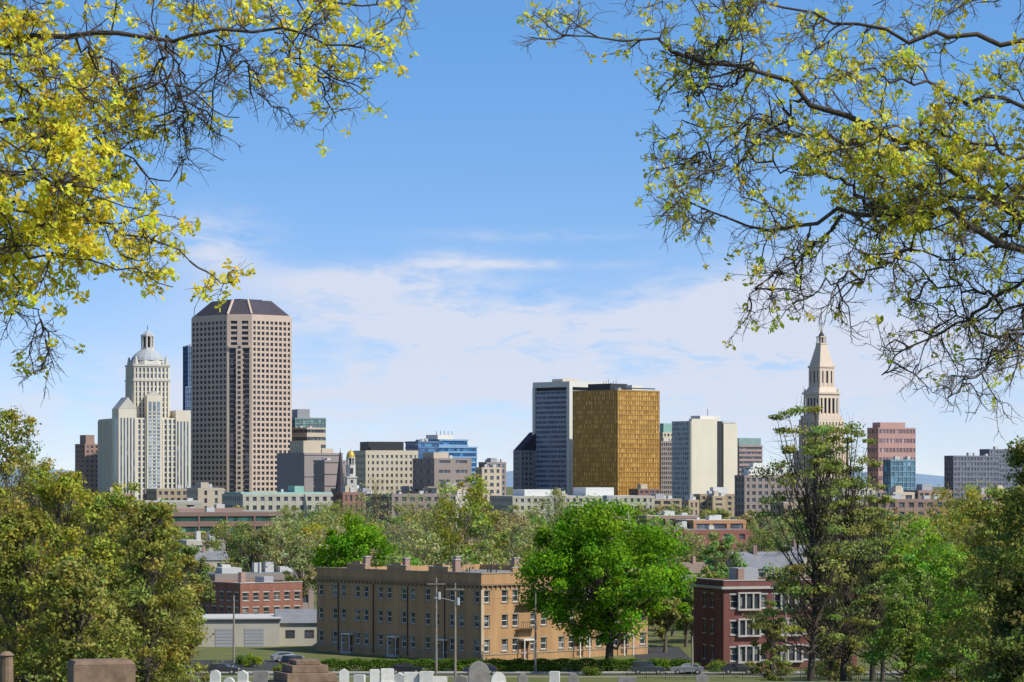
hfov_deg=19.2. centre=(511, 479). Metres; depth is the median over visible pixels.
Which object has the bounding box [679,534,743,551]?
windows
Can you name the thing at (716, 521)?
orange brick garage
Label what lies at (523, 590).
overhead wires
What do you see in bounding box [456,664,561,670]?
hedge
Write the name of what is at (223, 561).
walls
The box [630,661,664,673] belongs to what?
parked car
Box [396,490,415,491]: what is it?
walls
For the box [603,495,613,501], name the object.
penthouse
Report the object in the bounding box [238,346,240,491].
corner windows
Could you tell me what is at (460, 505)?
piers
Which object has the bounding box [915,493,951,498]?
piers
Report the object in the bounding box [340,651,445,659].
porch steps
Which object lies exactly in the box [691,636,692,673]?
utility pole
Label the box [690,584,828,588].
cornice
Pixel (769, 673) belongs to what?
spruce tree
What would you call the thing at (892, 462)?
windows
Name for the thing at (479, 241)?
sky
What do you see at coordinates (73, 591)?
tree
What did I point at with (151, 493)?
piers
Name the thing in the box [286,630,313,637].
windows
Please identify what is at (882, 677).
broadleaf tree
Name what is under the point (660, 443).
windows
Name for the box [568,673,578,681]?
gravestone
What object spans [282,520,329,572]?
spring tree
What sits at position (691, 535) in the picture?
spring tree
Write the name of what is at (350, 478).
gold dome clock tower
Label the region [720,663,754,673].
parked car
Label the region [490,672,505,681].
gravestone
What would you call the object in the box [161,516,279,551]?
windows
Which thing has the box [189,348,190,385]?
windows
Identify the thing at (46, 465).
hemlock tree
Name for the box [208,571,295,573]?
roof
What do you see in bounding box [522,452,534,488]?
windows
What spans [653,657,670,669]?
bush
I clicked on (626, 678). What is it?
gravestone
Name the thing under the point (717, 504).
windows
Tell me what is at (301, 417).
green glass office
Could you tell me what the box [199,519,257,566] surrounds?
spring tree
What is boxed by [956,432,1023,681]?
spruce tree
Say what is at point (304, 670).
stepped monument
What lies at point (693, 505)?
piers
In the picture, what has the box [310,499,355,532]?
spring tree
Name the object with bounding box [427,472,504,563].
spring tree
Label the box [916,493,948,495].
windows
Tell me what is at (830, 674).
spruce tree
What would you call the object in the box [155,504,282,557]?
parking garage
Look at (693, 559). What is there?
chimney
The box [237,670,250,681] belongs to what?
gravestone
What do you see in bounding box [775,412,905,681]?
pine tree
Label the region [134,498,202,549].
white warehouse
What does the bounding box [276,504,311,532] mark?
spring tree
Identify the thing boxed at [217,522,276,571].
spring tree
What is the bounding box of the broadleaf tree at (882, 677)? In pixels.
[850,533,916,681]
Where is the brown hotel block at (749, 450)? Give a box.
[737,438,762,474]
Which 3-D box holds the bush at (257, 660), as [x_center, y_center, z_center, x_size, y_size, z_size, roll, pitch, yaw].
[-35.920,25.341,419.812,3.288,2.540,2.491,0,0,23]
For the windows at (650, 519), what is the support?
in the brick warehouse at (672, 516)
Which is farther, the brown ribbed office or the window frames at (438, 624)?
the brown ribbed office
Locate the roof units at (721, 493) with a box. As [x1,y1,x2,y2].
[709,492,724,495]
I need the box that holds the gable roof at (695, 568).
[672,562,713,572]
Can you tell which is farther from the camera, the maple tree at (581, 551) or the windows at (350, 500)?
the windows at (350, 500)
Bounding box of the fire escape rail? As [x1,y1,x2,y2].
[521,597,537,628]
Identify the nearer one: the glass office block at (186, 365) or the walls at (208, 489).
the walls at (208, 489)
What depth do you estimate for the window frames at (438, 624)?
441.35 m
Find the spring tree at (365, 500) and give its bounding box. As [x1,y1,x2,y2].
[353,476,400,527]
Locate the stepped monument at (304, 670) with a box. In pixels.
[268,659,339,681]
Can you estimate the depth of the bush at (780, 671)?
399.31 m
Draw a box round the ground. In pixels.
[2,487,1023,681]
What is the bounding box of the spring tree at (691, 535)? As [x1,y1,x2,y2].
[661,523,705,561]
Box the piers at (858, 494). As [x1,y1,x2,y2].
[838,490,874,501]
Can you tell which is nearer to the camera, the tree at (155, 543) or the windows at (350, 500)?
the tree at (155, 543)
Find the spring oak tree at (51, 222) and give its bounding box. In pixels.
[0,0,419,406]
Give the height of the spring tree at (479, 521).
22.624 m
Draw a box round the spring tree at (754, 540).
[736,522,783,551]
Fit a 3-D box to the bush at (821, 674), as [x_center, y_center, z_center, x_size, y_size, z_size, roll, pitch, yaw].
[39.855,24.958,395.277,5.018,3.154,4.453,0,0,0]
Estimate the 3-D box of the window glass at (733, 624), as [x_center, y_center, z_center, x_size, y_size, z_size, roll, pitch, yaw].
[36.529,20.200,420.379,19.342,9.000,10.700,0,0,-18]
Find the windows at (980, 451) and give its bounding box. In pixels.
[980,451,1021,490]
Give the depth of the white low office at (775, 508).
1353.44 m
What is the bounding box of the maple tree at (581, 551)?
[508,493,697,670]
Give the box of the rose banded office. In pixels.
[867,422,915,490]
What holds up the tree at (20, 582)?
on the ground
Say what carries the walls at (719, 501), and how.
on the ground
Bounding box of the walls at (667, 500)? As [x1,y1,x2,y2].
[654,499,681,511]
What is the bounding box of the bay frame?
[737,592,840,662]
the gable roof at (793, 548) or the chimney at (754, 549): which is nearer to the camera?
the chimney at (754, 549)
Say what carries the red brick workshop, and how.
on the ground
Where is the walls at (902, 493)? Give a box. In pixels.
[884,492,914,494]
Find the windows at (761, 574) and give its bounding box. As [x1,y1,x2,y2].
[759,572,779,577]
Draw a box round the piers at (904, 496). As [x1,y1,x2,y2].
[902,495,914,498]
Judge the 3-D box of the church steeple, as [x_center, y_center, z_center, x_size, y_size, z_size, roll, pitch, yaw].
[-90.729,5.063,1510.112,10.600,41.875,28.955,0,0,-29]
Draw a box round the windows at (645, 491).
[630,491,657,492]
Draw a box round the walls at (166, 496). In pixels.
[147,489,225,497]
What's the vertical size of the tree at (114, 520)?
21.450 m
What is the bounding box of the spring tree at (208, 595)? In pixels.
[178,555,215,627]
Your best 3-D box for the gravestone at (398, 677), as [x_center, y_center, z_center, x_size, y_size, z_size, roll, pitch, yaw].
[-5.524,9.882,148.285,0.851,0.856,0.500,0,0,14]
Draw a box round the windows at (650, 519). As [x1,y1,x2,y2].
[650,519,673,524]
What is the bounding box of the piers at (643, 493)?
[629,491,659,495]
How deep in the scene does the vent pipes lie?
453.28 m
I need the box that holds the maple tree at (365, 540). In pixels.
[306,509,403,594]
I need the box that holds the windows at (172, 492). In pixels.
[159,491,186,499]
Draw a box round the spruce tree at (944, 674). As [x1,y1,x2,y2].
[906,551,990,681]
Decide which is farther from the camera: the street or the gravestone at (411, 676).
the street
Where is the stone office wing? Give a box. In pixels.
[793,450,848,475]
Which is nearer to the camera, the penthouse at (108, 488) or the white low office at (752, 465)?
the penthouse at (108, 488)
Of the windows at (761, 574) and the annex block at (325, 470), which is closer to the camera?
the windows at (761, 574)
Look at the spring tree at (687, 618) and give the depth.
468.63 m
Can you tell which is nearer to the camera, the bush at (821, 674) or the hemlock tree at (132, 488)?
the hemlock tree at (132, 488)
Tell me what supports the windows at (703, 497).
in the tan apartment block at (729, 501)
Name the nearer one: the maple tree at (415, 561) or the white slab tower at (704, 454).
the maple tree at (415, 561)
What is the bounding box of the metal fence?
[640,668,962,678]
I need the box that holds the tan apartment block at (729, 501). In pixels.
[693,487,734,517]
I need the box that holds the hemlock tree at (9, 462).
[0,405,67,662]
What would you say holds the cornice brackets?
attached to the walls at (495, 632)
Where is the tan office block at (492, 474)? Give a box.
[475,464,501,501]
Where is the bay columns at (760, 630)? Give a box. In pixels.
[738,594,843,661]
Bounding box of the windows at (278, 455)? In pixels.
[278,455,341,477]
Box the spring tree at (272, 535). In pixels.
[245,514,318,571]
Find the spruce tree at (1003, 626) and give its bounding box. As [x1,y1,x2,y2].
[964,572,1023,681]
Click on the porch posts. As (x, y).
(524, 647)
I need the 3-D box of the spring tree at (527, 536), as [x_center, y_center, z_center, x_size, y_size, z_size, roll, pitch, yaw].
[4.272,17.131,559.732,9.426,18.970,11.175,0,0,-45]
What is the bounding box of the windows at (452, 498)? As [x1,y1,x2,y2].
[367,497,453,528]
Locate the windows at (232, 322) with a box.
[193,321,289,490]
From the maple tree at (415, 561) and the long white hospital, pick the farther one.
the long white hospital
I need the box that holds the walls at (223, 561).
[202,560,226,562]
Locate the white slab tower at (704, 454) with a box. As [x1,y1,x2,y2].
[672,409,736,506]
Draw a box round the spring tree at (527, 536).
[507,522,548,563]
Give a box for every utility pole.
[233,595,234,662]
[427,578,444,673]
[434,583,463,676]
[534,591,536,671]
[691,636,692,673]
[765,569,779,674]
[784,602,786,675]
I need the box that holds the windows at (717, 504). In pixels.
[709,498,721,510]
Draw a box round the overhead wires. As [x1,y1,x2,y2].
[234,577,916,599]
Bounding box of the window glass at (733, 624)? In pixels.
[705,594,819,659]
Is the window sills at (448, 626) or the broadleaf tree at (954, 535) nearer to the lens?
the broadleaf tree at (954, 535)
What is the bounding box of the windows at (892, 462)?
[884,461,914,490]
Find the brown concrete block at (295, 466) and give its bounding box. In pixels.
[277,441,342,491]
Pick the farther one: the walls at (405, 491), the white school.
the walls at (405, 491)
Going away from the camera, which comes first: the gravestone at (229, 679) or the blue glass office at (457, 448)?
the gravestone at (229, 679)
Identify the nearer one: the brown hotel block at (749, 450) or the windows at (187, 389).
the brown hotel block at (749, 450)
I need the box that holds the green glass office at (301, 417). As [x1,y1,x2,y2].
[292,409,325,447]
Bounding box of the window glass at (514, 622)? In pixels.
[320,585,643,650]
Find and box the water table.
[316,643,647,655]
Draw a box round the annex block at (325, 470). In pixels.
[313,458,345,491]
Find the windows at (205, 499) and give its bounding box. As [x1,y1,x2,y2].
[204,491,217,507]
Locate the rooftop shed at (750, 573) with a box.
[729,567,757,579]
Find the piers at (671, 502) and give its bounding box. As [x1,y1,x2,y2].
[654,501,681,512]
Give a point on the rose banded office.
(895, 439)
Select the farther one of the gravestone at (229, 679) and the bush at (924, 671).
the bush at (924, 671)
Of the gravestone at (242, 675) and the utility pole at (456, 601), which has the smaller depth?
the gravestone at (242, 675)
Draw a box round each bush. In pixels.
[234,654,250,664]
[240,653,264,666]
[271,663,283,670]
[582,665,602,675]
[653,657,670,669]
[705,659,729,671]
[742,660,762,668]
[764,666,789,675]
[797,659,827,678]
[908,661,941,681]
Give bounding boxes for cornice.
[314,578,581,585]
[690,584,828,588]
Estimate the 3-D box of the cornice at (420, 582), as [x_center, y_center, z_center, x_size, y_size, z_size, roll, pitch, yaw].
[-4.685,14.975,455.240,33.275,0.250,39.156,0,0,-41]
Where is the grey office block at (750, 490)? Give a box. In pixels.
[734,469,806,526]
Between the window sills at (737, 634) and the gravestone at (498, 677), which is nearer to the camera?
the gravestone at (498, 677)
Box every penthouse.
[105,487,112,492]
[196,482,208,487]
[215,562,260,573]
[341,486,351,491]
[359,488,370,492]
[440,482,455,487]
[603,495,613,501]
[637,484,646,488]
[651,494,663,498]
[712,491,717,495]
[892,486,901,491]
[916,484,931,489]
[976,488,986,493]
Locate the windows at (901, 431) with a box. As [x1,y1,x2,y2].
[868,429,914,489]
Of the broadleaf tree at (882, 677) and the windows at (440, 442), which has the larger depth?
the windows at (440, 442)
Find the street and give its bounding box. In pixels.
[185,671,963,676]
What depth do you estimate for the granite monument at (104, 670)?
83.45 m
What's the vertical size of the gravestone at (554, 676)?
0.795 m
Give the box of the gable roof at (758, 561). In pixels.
[727,552,804,568]
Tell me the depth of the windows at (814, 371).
2314.12 m
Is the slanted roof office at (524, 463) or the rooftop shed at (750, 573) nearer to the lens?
the rooftop shed at (750, 573)
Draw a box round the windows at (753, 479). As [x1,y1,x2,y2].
[739,478,803,525]
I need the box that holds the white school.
[222,486,332,529]
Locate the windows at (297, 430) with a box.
[292,429,324,447]
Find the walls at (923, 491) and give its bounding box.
[904,490,951,498]
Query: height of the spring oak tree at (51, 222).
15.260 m
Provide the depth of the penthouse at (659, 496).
1802.01 m
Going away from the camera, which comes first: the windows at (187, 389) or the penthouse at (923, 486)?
the penthouse at (923, 486)
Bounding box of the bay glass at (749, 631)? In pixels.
[740,593,841,661]
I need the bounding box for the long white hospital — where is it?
[490,487,654,525]
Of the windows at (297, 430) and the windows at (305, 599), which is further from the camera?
the windows at (297, 430)
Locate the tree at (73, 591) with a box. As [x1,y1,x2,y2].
[16,558,142,681]
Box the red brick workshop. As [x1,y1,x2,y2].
[199,572,302,613]
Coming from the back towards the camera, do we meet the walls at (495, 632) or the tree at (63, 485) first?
the walls at (495, 632)
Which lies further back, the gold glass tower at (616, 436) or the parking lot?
the gold glass tower at (616, 436)
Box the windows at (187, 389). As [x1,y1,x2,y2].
[186,388,189,409]
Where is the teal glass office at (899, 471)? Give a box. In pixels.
[883,456,915,491]
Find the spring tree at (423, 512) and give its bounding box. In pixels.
[408,494,463,564]
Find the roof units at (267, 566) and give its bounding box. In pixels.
[219,562,292,571]
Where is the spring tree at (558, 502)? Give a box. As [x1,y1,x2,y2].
[524,487,580,529]
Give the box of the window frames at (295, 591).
[206,591,299,613]
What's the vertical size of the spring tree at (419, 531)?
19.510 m
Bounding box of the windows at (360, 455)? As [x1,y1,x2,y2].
[360,455,415,493]
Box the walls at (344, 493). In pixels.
[333,492,364,514]
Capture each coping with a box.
[316,567,631,573]
[693,577,836,580]
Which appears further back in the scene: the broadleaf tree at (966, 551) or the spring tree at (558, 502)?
the spring tree at (558, 502)
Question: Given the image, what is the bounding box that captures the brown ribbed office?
[660,438,671,497]
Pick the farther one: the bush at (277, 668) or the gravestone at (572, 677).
the bush at (277, 668)
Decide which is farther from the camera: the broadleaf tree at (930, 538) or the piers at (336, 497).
the piers at (336, 497)
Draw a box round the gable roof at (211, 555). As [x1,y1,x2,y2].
[195,551,229,559]
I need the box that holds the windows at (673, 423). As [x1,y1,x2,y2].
[673,423,734,503]
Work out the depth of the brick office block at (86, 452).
2353.93 m
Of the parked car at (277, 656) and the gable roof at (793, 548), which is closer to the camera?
the parked car at (277, 656)
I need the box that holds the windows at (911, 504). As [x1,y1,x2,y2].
[872,502,949,534]
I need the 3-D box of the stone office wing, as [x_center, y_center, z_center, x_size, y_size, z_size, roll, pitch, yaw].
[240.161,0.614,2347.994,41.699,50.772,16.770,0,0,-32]
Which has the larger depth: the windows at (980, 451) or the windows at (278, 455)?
the windows at (980, 451)
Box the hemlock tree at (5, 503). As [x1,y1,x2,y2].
[0,477,45,681]
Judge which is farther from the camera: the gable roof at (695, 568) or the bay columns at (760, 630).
the gable roof at (695, 568)
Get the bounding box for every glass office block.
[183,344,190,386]
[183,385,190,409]
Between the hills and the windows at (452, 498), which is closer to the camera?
the windows at (452, 498)
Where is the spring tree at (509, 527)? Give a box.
[490,519,541,562]
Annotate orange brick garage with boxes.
[672,515,745,528]
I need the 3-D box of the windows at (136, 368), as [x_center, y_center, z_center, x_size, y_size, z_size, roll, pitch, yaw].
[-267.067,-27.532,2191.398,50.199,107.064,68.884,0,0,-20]
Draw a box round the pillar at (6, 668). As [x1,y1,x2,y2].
[0,656,13,681]
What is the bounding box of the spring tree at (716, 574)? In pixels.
[686,566,726,610]
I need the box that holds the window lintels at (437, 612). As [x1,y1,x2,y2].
[318,583,646,639]
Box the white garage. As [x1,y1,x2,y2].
[196,609,316,646]
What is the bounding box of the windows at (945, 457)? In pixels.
[945,457,997,499]
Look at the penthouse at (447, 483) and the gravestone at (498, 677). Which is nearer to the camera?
the gravestone at (498, 677)
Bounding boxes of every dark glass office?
[405,439,438,457]
[944,453,998,499]
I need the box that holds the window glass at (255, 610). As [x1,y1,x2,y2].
[206,592,298,613]
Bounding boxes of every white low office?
[741,463,793,474]
[770,497,867,537]
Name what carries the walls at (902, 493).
on the ground
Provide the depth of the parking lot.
439.70 m
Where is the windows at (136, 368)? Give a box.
[136,368,174,498]
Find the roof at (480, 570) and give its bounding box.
[450,569,509,572]
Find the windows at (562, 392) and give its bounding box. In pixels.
[537,391,572,491]
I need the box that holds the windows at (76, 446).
[76,446,96,495]
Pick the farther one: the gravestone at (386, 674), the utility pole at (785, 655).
the utility pole at (785, 655)
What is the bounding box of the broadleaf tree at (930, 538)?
[879,515,971,670]
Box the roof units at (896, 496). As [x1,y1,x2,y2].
[890,494,939,498]
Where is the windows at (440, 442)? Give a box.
[438,441,476,484]
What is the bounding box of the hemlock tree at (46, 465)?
[0,451,88,662]
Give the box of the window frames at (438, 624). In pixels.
[319,584,644,651]
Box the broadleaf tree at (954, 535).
[919,480,1002,660]
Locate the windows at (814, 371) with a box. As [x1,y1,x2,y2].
[807,371,839,495]
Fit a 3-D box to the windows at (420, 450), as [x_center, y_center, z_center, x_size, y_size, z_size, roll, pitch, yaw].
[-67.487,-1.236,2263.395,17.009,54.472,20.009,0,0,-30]
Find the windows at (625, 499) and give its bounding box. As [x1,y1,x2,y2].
[516,498,650,524]
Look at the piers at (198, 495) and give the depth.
1578.59 m
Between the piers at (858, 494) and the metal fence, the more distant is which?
the piers at (858, 494)
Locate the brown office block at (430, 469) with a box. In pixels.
[412,452,471,490]
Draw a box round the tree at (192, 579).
[138,542,223,681]
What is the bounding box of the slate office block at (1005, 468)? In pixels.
[979,446,1023,490]
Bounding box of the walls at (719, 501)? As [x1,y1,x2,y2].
[707,496,724,508]
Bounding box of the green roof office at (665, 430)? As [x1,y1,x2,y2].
[660,423,671,440]
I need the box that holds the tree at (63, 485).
[0,461,117,674]
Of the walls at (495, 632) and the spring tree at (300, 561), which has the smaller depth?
the walls at (495, 632)
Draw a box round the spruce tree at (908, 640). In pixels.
[859,553,939,681]
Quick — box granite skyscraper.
[191,299,291,491]
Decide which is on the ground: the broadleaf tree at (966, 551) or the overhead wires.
the broadleaf tree at (966, 551)
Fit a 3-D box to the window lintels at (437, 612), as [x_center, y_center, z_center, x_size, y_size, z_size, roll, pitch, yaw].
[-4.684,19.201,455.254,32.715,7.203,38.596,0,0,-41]
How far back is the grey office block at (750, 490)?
1503.66 m
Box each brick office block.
[75,435,97,502]
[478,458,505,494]
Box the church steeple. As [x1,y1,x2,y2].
[327,452,344,511]
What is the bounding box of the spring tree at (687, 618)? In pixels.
[667,579,693,646]
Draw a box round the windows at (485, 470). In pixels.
[477,469,498,492]
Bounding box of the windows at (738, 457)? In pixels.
[737,447,761,472]
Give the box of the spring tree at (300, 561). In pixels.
[282,552,316,604]
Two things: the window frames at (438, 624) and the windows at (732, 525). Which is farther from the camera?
the windows at (732, 525)
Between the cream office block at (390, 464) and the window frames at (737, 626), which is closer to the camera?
the window frames at (737, 626)
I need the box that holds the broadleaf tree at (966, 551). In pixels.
[953,485,1023,640]
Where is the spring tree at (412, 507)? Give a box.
[396,492,437,528]
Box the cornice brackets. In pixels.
[318,579,635,587]
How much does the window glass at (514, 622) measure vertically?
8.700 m
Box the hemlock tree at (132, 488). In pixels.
[94,481,159,678]
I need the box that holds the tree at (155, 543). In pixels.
[99,496,213,681]
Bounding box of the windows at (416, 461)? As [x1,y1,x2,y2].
[415,460,466,490]
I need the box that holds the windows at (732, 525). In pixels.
[675,523,742,528]
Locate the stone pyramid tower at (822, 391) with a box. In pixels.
[799,322,843,499]
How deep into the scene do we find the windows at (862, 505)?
1353.45 m
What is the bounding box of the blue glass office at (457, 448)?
[405,431,477,487]
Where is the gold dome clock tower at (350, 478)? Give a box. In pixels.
[344,449,357,491]
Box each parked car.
[205,663,239,673]
[270,652,303,661]
[280,655,302,663]
[389,663,422,673]
[463,663,496,673]
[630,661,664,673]
[670,663,704,673]
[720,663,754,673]
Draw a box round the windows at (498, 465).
[480,464,503,494]
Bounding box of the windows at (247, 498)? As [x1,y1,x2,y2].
[225,496,332,526]
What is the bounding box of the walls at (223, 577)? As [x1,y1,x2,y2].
[200,573,313,608]
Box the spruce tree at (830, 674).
[807,571,863,681]
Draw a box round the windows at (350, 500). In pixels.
[339,495,361,516]
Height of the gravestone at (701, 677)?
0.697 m
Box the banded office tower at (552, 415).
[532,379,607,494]
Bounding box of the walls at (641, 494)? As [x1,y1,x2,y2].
[629,489,659,495]
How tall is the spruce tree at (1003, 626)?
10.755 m
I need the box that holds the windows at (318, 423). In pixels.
[293,419,324,427]
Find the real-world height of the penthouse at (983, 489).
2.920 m
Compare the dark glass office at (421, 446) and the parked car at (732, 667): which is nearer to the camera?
the parked car at (732, 667)
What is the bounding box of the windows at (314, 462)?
[314,462,344,486]
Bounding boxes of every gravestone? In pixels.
[210,670,220,681]
[224,677,234,681]
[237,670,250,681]
[253,671,268,681]
[339,669,348,681]
[353,674,365,681]
[369,669,378,681]
[380,668,394,681]
[394,673,403,681]
[404,672,418,681]
[419,671,432,681]
[433,676,446,681]
[453,675,467,681]
[468,661,488,681]
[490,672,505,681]
[518,673,527,681]
[549,671,559,681]
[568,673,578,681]
[618,676,635,681]
[696,673,707,681]
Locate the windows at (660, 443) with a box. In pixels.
[660,443,670,497]
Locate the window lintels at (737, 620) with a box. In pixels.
[703,592,820,647]
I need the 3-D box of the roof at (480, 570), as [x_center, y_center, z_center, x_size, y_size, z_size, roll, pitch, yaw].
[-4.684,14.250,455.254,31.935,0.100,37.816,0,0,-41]
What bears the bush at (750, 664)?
on the ground
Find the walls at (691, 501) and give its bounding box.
[684,500,698,509]
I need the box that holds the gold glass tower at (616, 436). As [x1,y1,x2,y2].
[573,379,659,494]
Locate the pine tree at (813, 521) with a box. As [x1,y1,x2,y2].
[741,387,878,680]
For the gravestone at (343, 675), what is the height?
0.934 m
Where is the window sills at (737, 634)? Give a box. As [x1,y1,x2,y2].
[702,606,820,661]
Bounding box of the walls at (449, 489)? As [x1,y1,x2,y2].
[427,488,474,496]
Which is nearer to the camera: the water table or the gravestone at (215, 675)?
the gravestone at (215, 675)
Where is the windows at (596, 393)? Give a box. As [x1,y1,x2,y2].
[573,391,658,494]
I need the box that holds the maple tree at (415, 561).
[403,555,421,565]
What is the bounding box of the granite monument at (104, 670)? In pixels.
[67,658,134,681]
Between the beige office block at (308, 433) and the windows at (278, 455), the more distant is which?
the beige office block at (308, 433)
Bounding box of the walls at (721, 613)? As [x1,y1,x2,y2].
[694,577,856,669]
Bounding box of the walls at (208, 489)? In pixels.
[187,488,223,505]
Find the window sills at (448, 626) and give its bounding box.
[318,595,646,652]
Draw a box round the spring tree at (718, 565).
[697,531,749,577]
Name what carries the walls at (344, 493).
on the ground
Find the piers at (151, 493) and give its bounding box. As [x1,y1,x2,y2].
[147,491,224,499]
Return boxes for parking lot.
[182,647,693,670]
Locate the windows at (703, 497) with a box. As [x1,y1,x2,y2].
[702,496,734,515]
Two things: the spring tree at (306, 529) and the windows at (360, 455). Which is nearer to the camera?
the spring tree at (306, 529)
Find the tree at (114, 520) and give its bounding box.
[63,488,158,662]
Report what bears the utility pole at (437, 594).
on the ground
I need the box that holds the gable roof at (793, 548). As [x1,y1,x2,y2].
[774,545,821,554]
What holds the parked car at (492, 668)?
on the street
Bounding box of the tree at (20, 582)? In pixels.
[0,507,90,681]
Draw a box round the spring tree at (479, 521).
[459,502,510,564]
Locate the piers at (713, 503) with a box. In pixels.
[707,498,724,509]
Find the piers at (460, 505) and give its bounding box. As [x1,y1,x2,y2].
[455,498,471,528]
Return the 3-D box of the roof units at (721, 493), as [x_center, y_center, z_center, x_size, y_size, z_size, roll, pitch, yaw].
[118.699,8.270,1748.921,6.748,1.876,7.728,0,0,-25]
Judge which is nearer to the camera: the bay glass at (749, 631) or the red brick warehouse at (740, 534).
the bay glass at (749, 631)
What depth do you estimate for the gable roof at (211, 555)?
703.20 m
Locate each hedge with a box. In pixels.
[321,658,690,670]
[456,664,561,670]
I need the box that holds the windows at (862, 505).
[777,505,862,531]
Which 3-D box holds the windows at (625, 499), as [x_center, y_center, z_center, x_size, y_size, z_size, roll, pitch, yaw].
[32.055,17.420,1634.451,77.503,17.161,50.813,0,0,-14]
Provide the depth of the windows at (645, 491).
2023.39 m
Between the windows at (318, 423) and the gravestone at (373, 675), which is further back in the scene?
the windows at (318, 423)
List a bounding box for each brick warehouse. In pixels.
[636,511,698,528]
[664,521,751,559]
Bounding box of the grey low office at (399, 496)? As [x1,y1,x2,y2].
[365,491,456,533]
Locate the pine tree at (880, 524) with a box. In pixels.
[837,470,911,681]
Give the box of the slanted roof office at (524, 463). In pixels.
[513,432,535,488]
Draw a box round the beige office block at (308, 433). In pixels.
[292,426,325,448]
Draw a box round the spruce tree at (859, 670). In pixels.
[820,582,869,681]
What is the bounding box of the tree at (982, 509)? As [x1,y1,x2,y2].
[920,486,1023,681]
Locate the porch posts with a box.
[341,634,633,658]
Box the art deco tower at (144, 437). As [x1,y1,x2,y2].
[98,326,190,500]
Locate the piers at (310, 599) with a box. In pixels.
[202,580,313,608]
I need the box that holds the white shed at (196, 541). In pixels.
[178,531,225,573]
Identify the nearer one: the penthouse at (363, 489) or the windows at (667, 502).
the penthouse at (363, 489)
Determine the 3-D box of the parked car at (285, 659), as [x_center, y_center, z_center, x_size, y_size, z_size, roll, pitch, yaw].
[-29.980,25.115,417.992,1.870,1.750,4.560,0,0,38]
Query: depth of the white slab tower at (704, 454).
2160.25 m
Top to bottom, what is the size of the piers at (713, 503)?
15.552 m
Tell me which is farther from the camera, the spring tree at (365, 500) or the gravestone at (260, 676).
the spring tree at (365, 500)
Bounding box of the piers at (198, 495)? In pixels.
[187,490,223,507]
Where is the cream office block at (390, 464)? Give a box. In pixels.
[353,442,417,493]
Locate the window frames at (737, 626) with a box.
[704,593,820,660]
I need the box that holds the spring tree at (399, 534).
[382,521,421,562]
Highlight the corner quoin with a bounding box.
[481,589,483,659]
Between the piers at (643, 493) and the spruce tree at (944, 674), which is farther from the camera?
the piers at (643, 493)
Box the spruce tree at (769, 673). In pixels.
[747,600,796,680]
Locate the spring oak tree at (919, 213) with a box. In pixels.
[512,0,1023,441]
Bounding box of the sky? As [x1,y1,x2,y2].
[0,0,1023,475]
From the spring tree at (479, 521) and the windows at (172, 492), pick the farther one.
the windows at (172, 492)
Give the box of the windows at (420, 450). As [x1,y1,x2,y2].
[406,443,437,457]
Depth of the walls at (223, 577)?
602.33 m
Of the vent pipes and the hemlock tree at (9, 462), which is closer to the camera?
the hemlock tree at (9, 462)
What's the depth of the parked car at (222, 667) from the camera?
403.62 m
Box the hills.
[0,469,943,486]
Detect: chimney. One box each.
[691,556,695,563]
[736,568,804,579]
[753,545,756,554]
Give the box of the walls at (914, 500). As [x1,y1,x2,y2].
[874,499,951,519]
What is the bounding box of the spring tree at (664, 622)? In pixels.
[648,596,682,652]
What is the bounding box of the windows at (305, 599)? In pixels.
[275,580,307,602]
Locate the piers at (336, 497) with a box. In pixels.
[333,495,364,523]
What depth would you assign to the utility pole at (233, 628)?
429.89 m
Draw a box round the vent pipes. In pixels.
[363,561,510,572]
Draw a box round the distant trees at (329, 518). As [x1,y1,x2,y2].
[0,497,1023,641]
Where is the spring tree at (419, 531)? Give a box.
[392,521,440,564]
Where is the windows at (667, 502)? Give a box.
[655,501,678,512]
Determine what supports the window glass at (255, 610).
in the red brick workshop
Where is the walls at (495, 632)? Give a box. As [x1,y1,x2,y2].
[317,564,647,661]
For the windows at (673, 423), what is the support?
in the white slab tower at (704, 454)
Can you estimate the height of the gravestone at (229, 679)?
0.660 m
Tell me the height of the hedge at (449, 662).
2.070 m
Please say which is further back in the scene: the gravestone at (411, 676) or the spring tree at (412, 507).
the spring tree at (412, 507)
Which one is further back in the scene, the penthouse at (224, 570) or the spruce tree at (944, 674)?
the penthouse at (224, 570)
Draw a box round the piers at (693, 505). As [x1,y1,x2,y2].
[684,503,698,515]
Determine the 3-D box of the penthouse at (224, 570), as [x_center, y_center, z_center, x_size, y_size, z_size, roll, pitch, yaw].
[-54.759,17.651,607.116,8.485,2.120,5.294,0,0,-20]
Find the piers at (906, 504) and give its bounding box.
[868,502,953,523]
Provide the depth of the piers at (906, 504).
1302.90 m

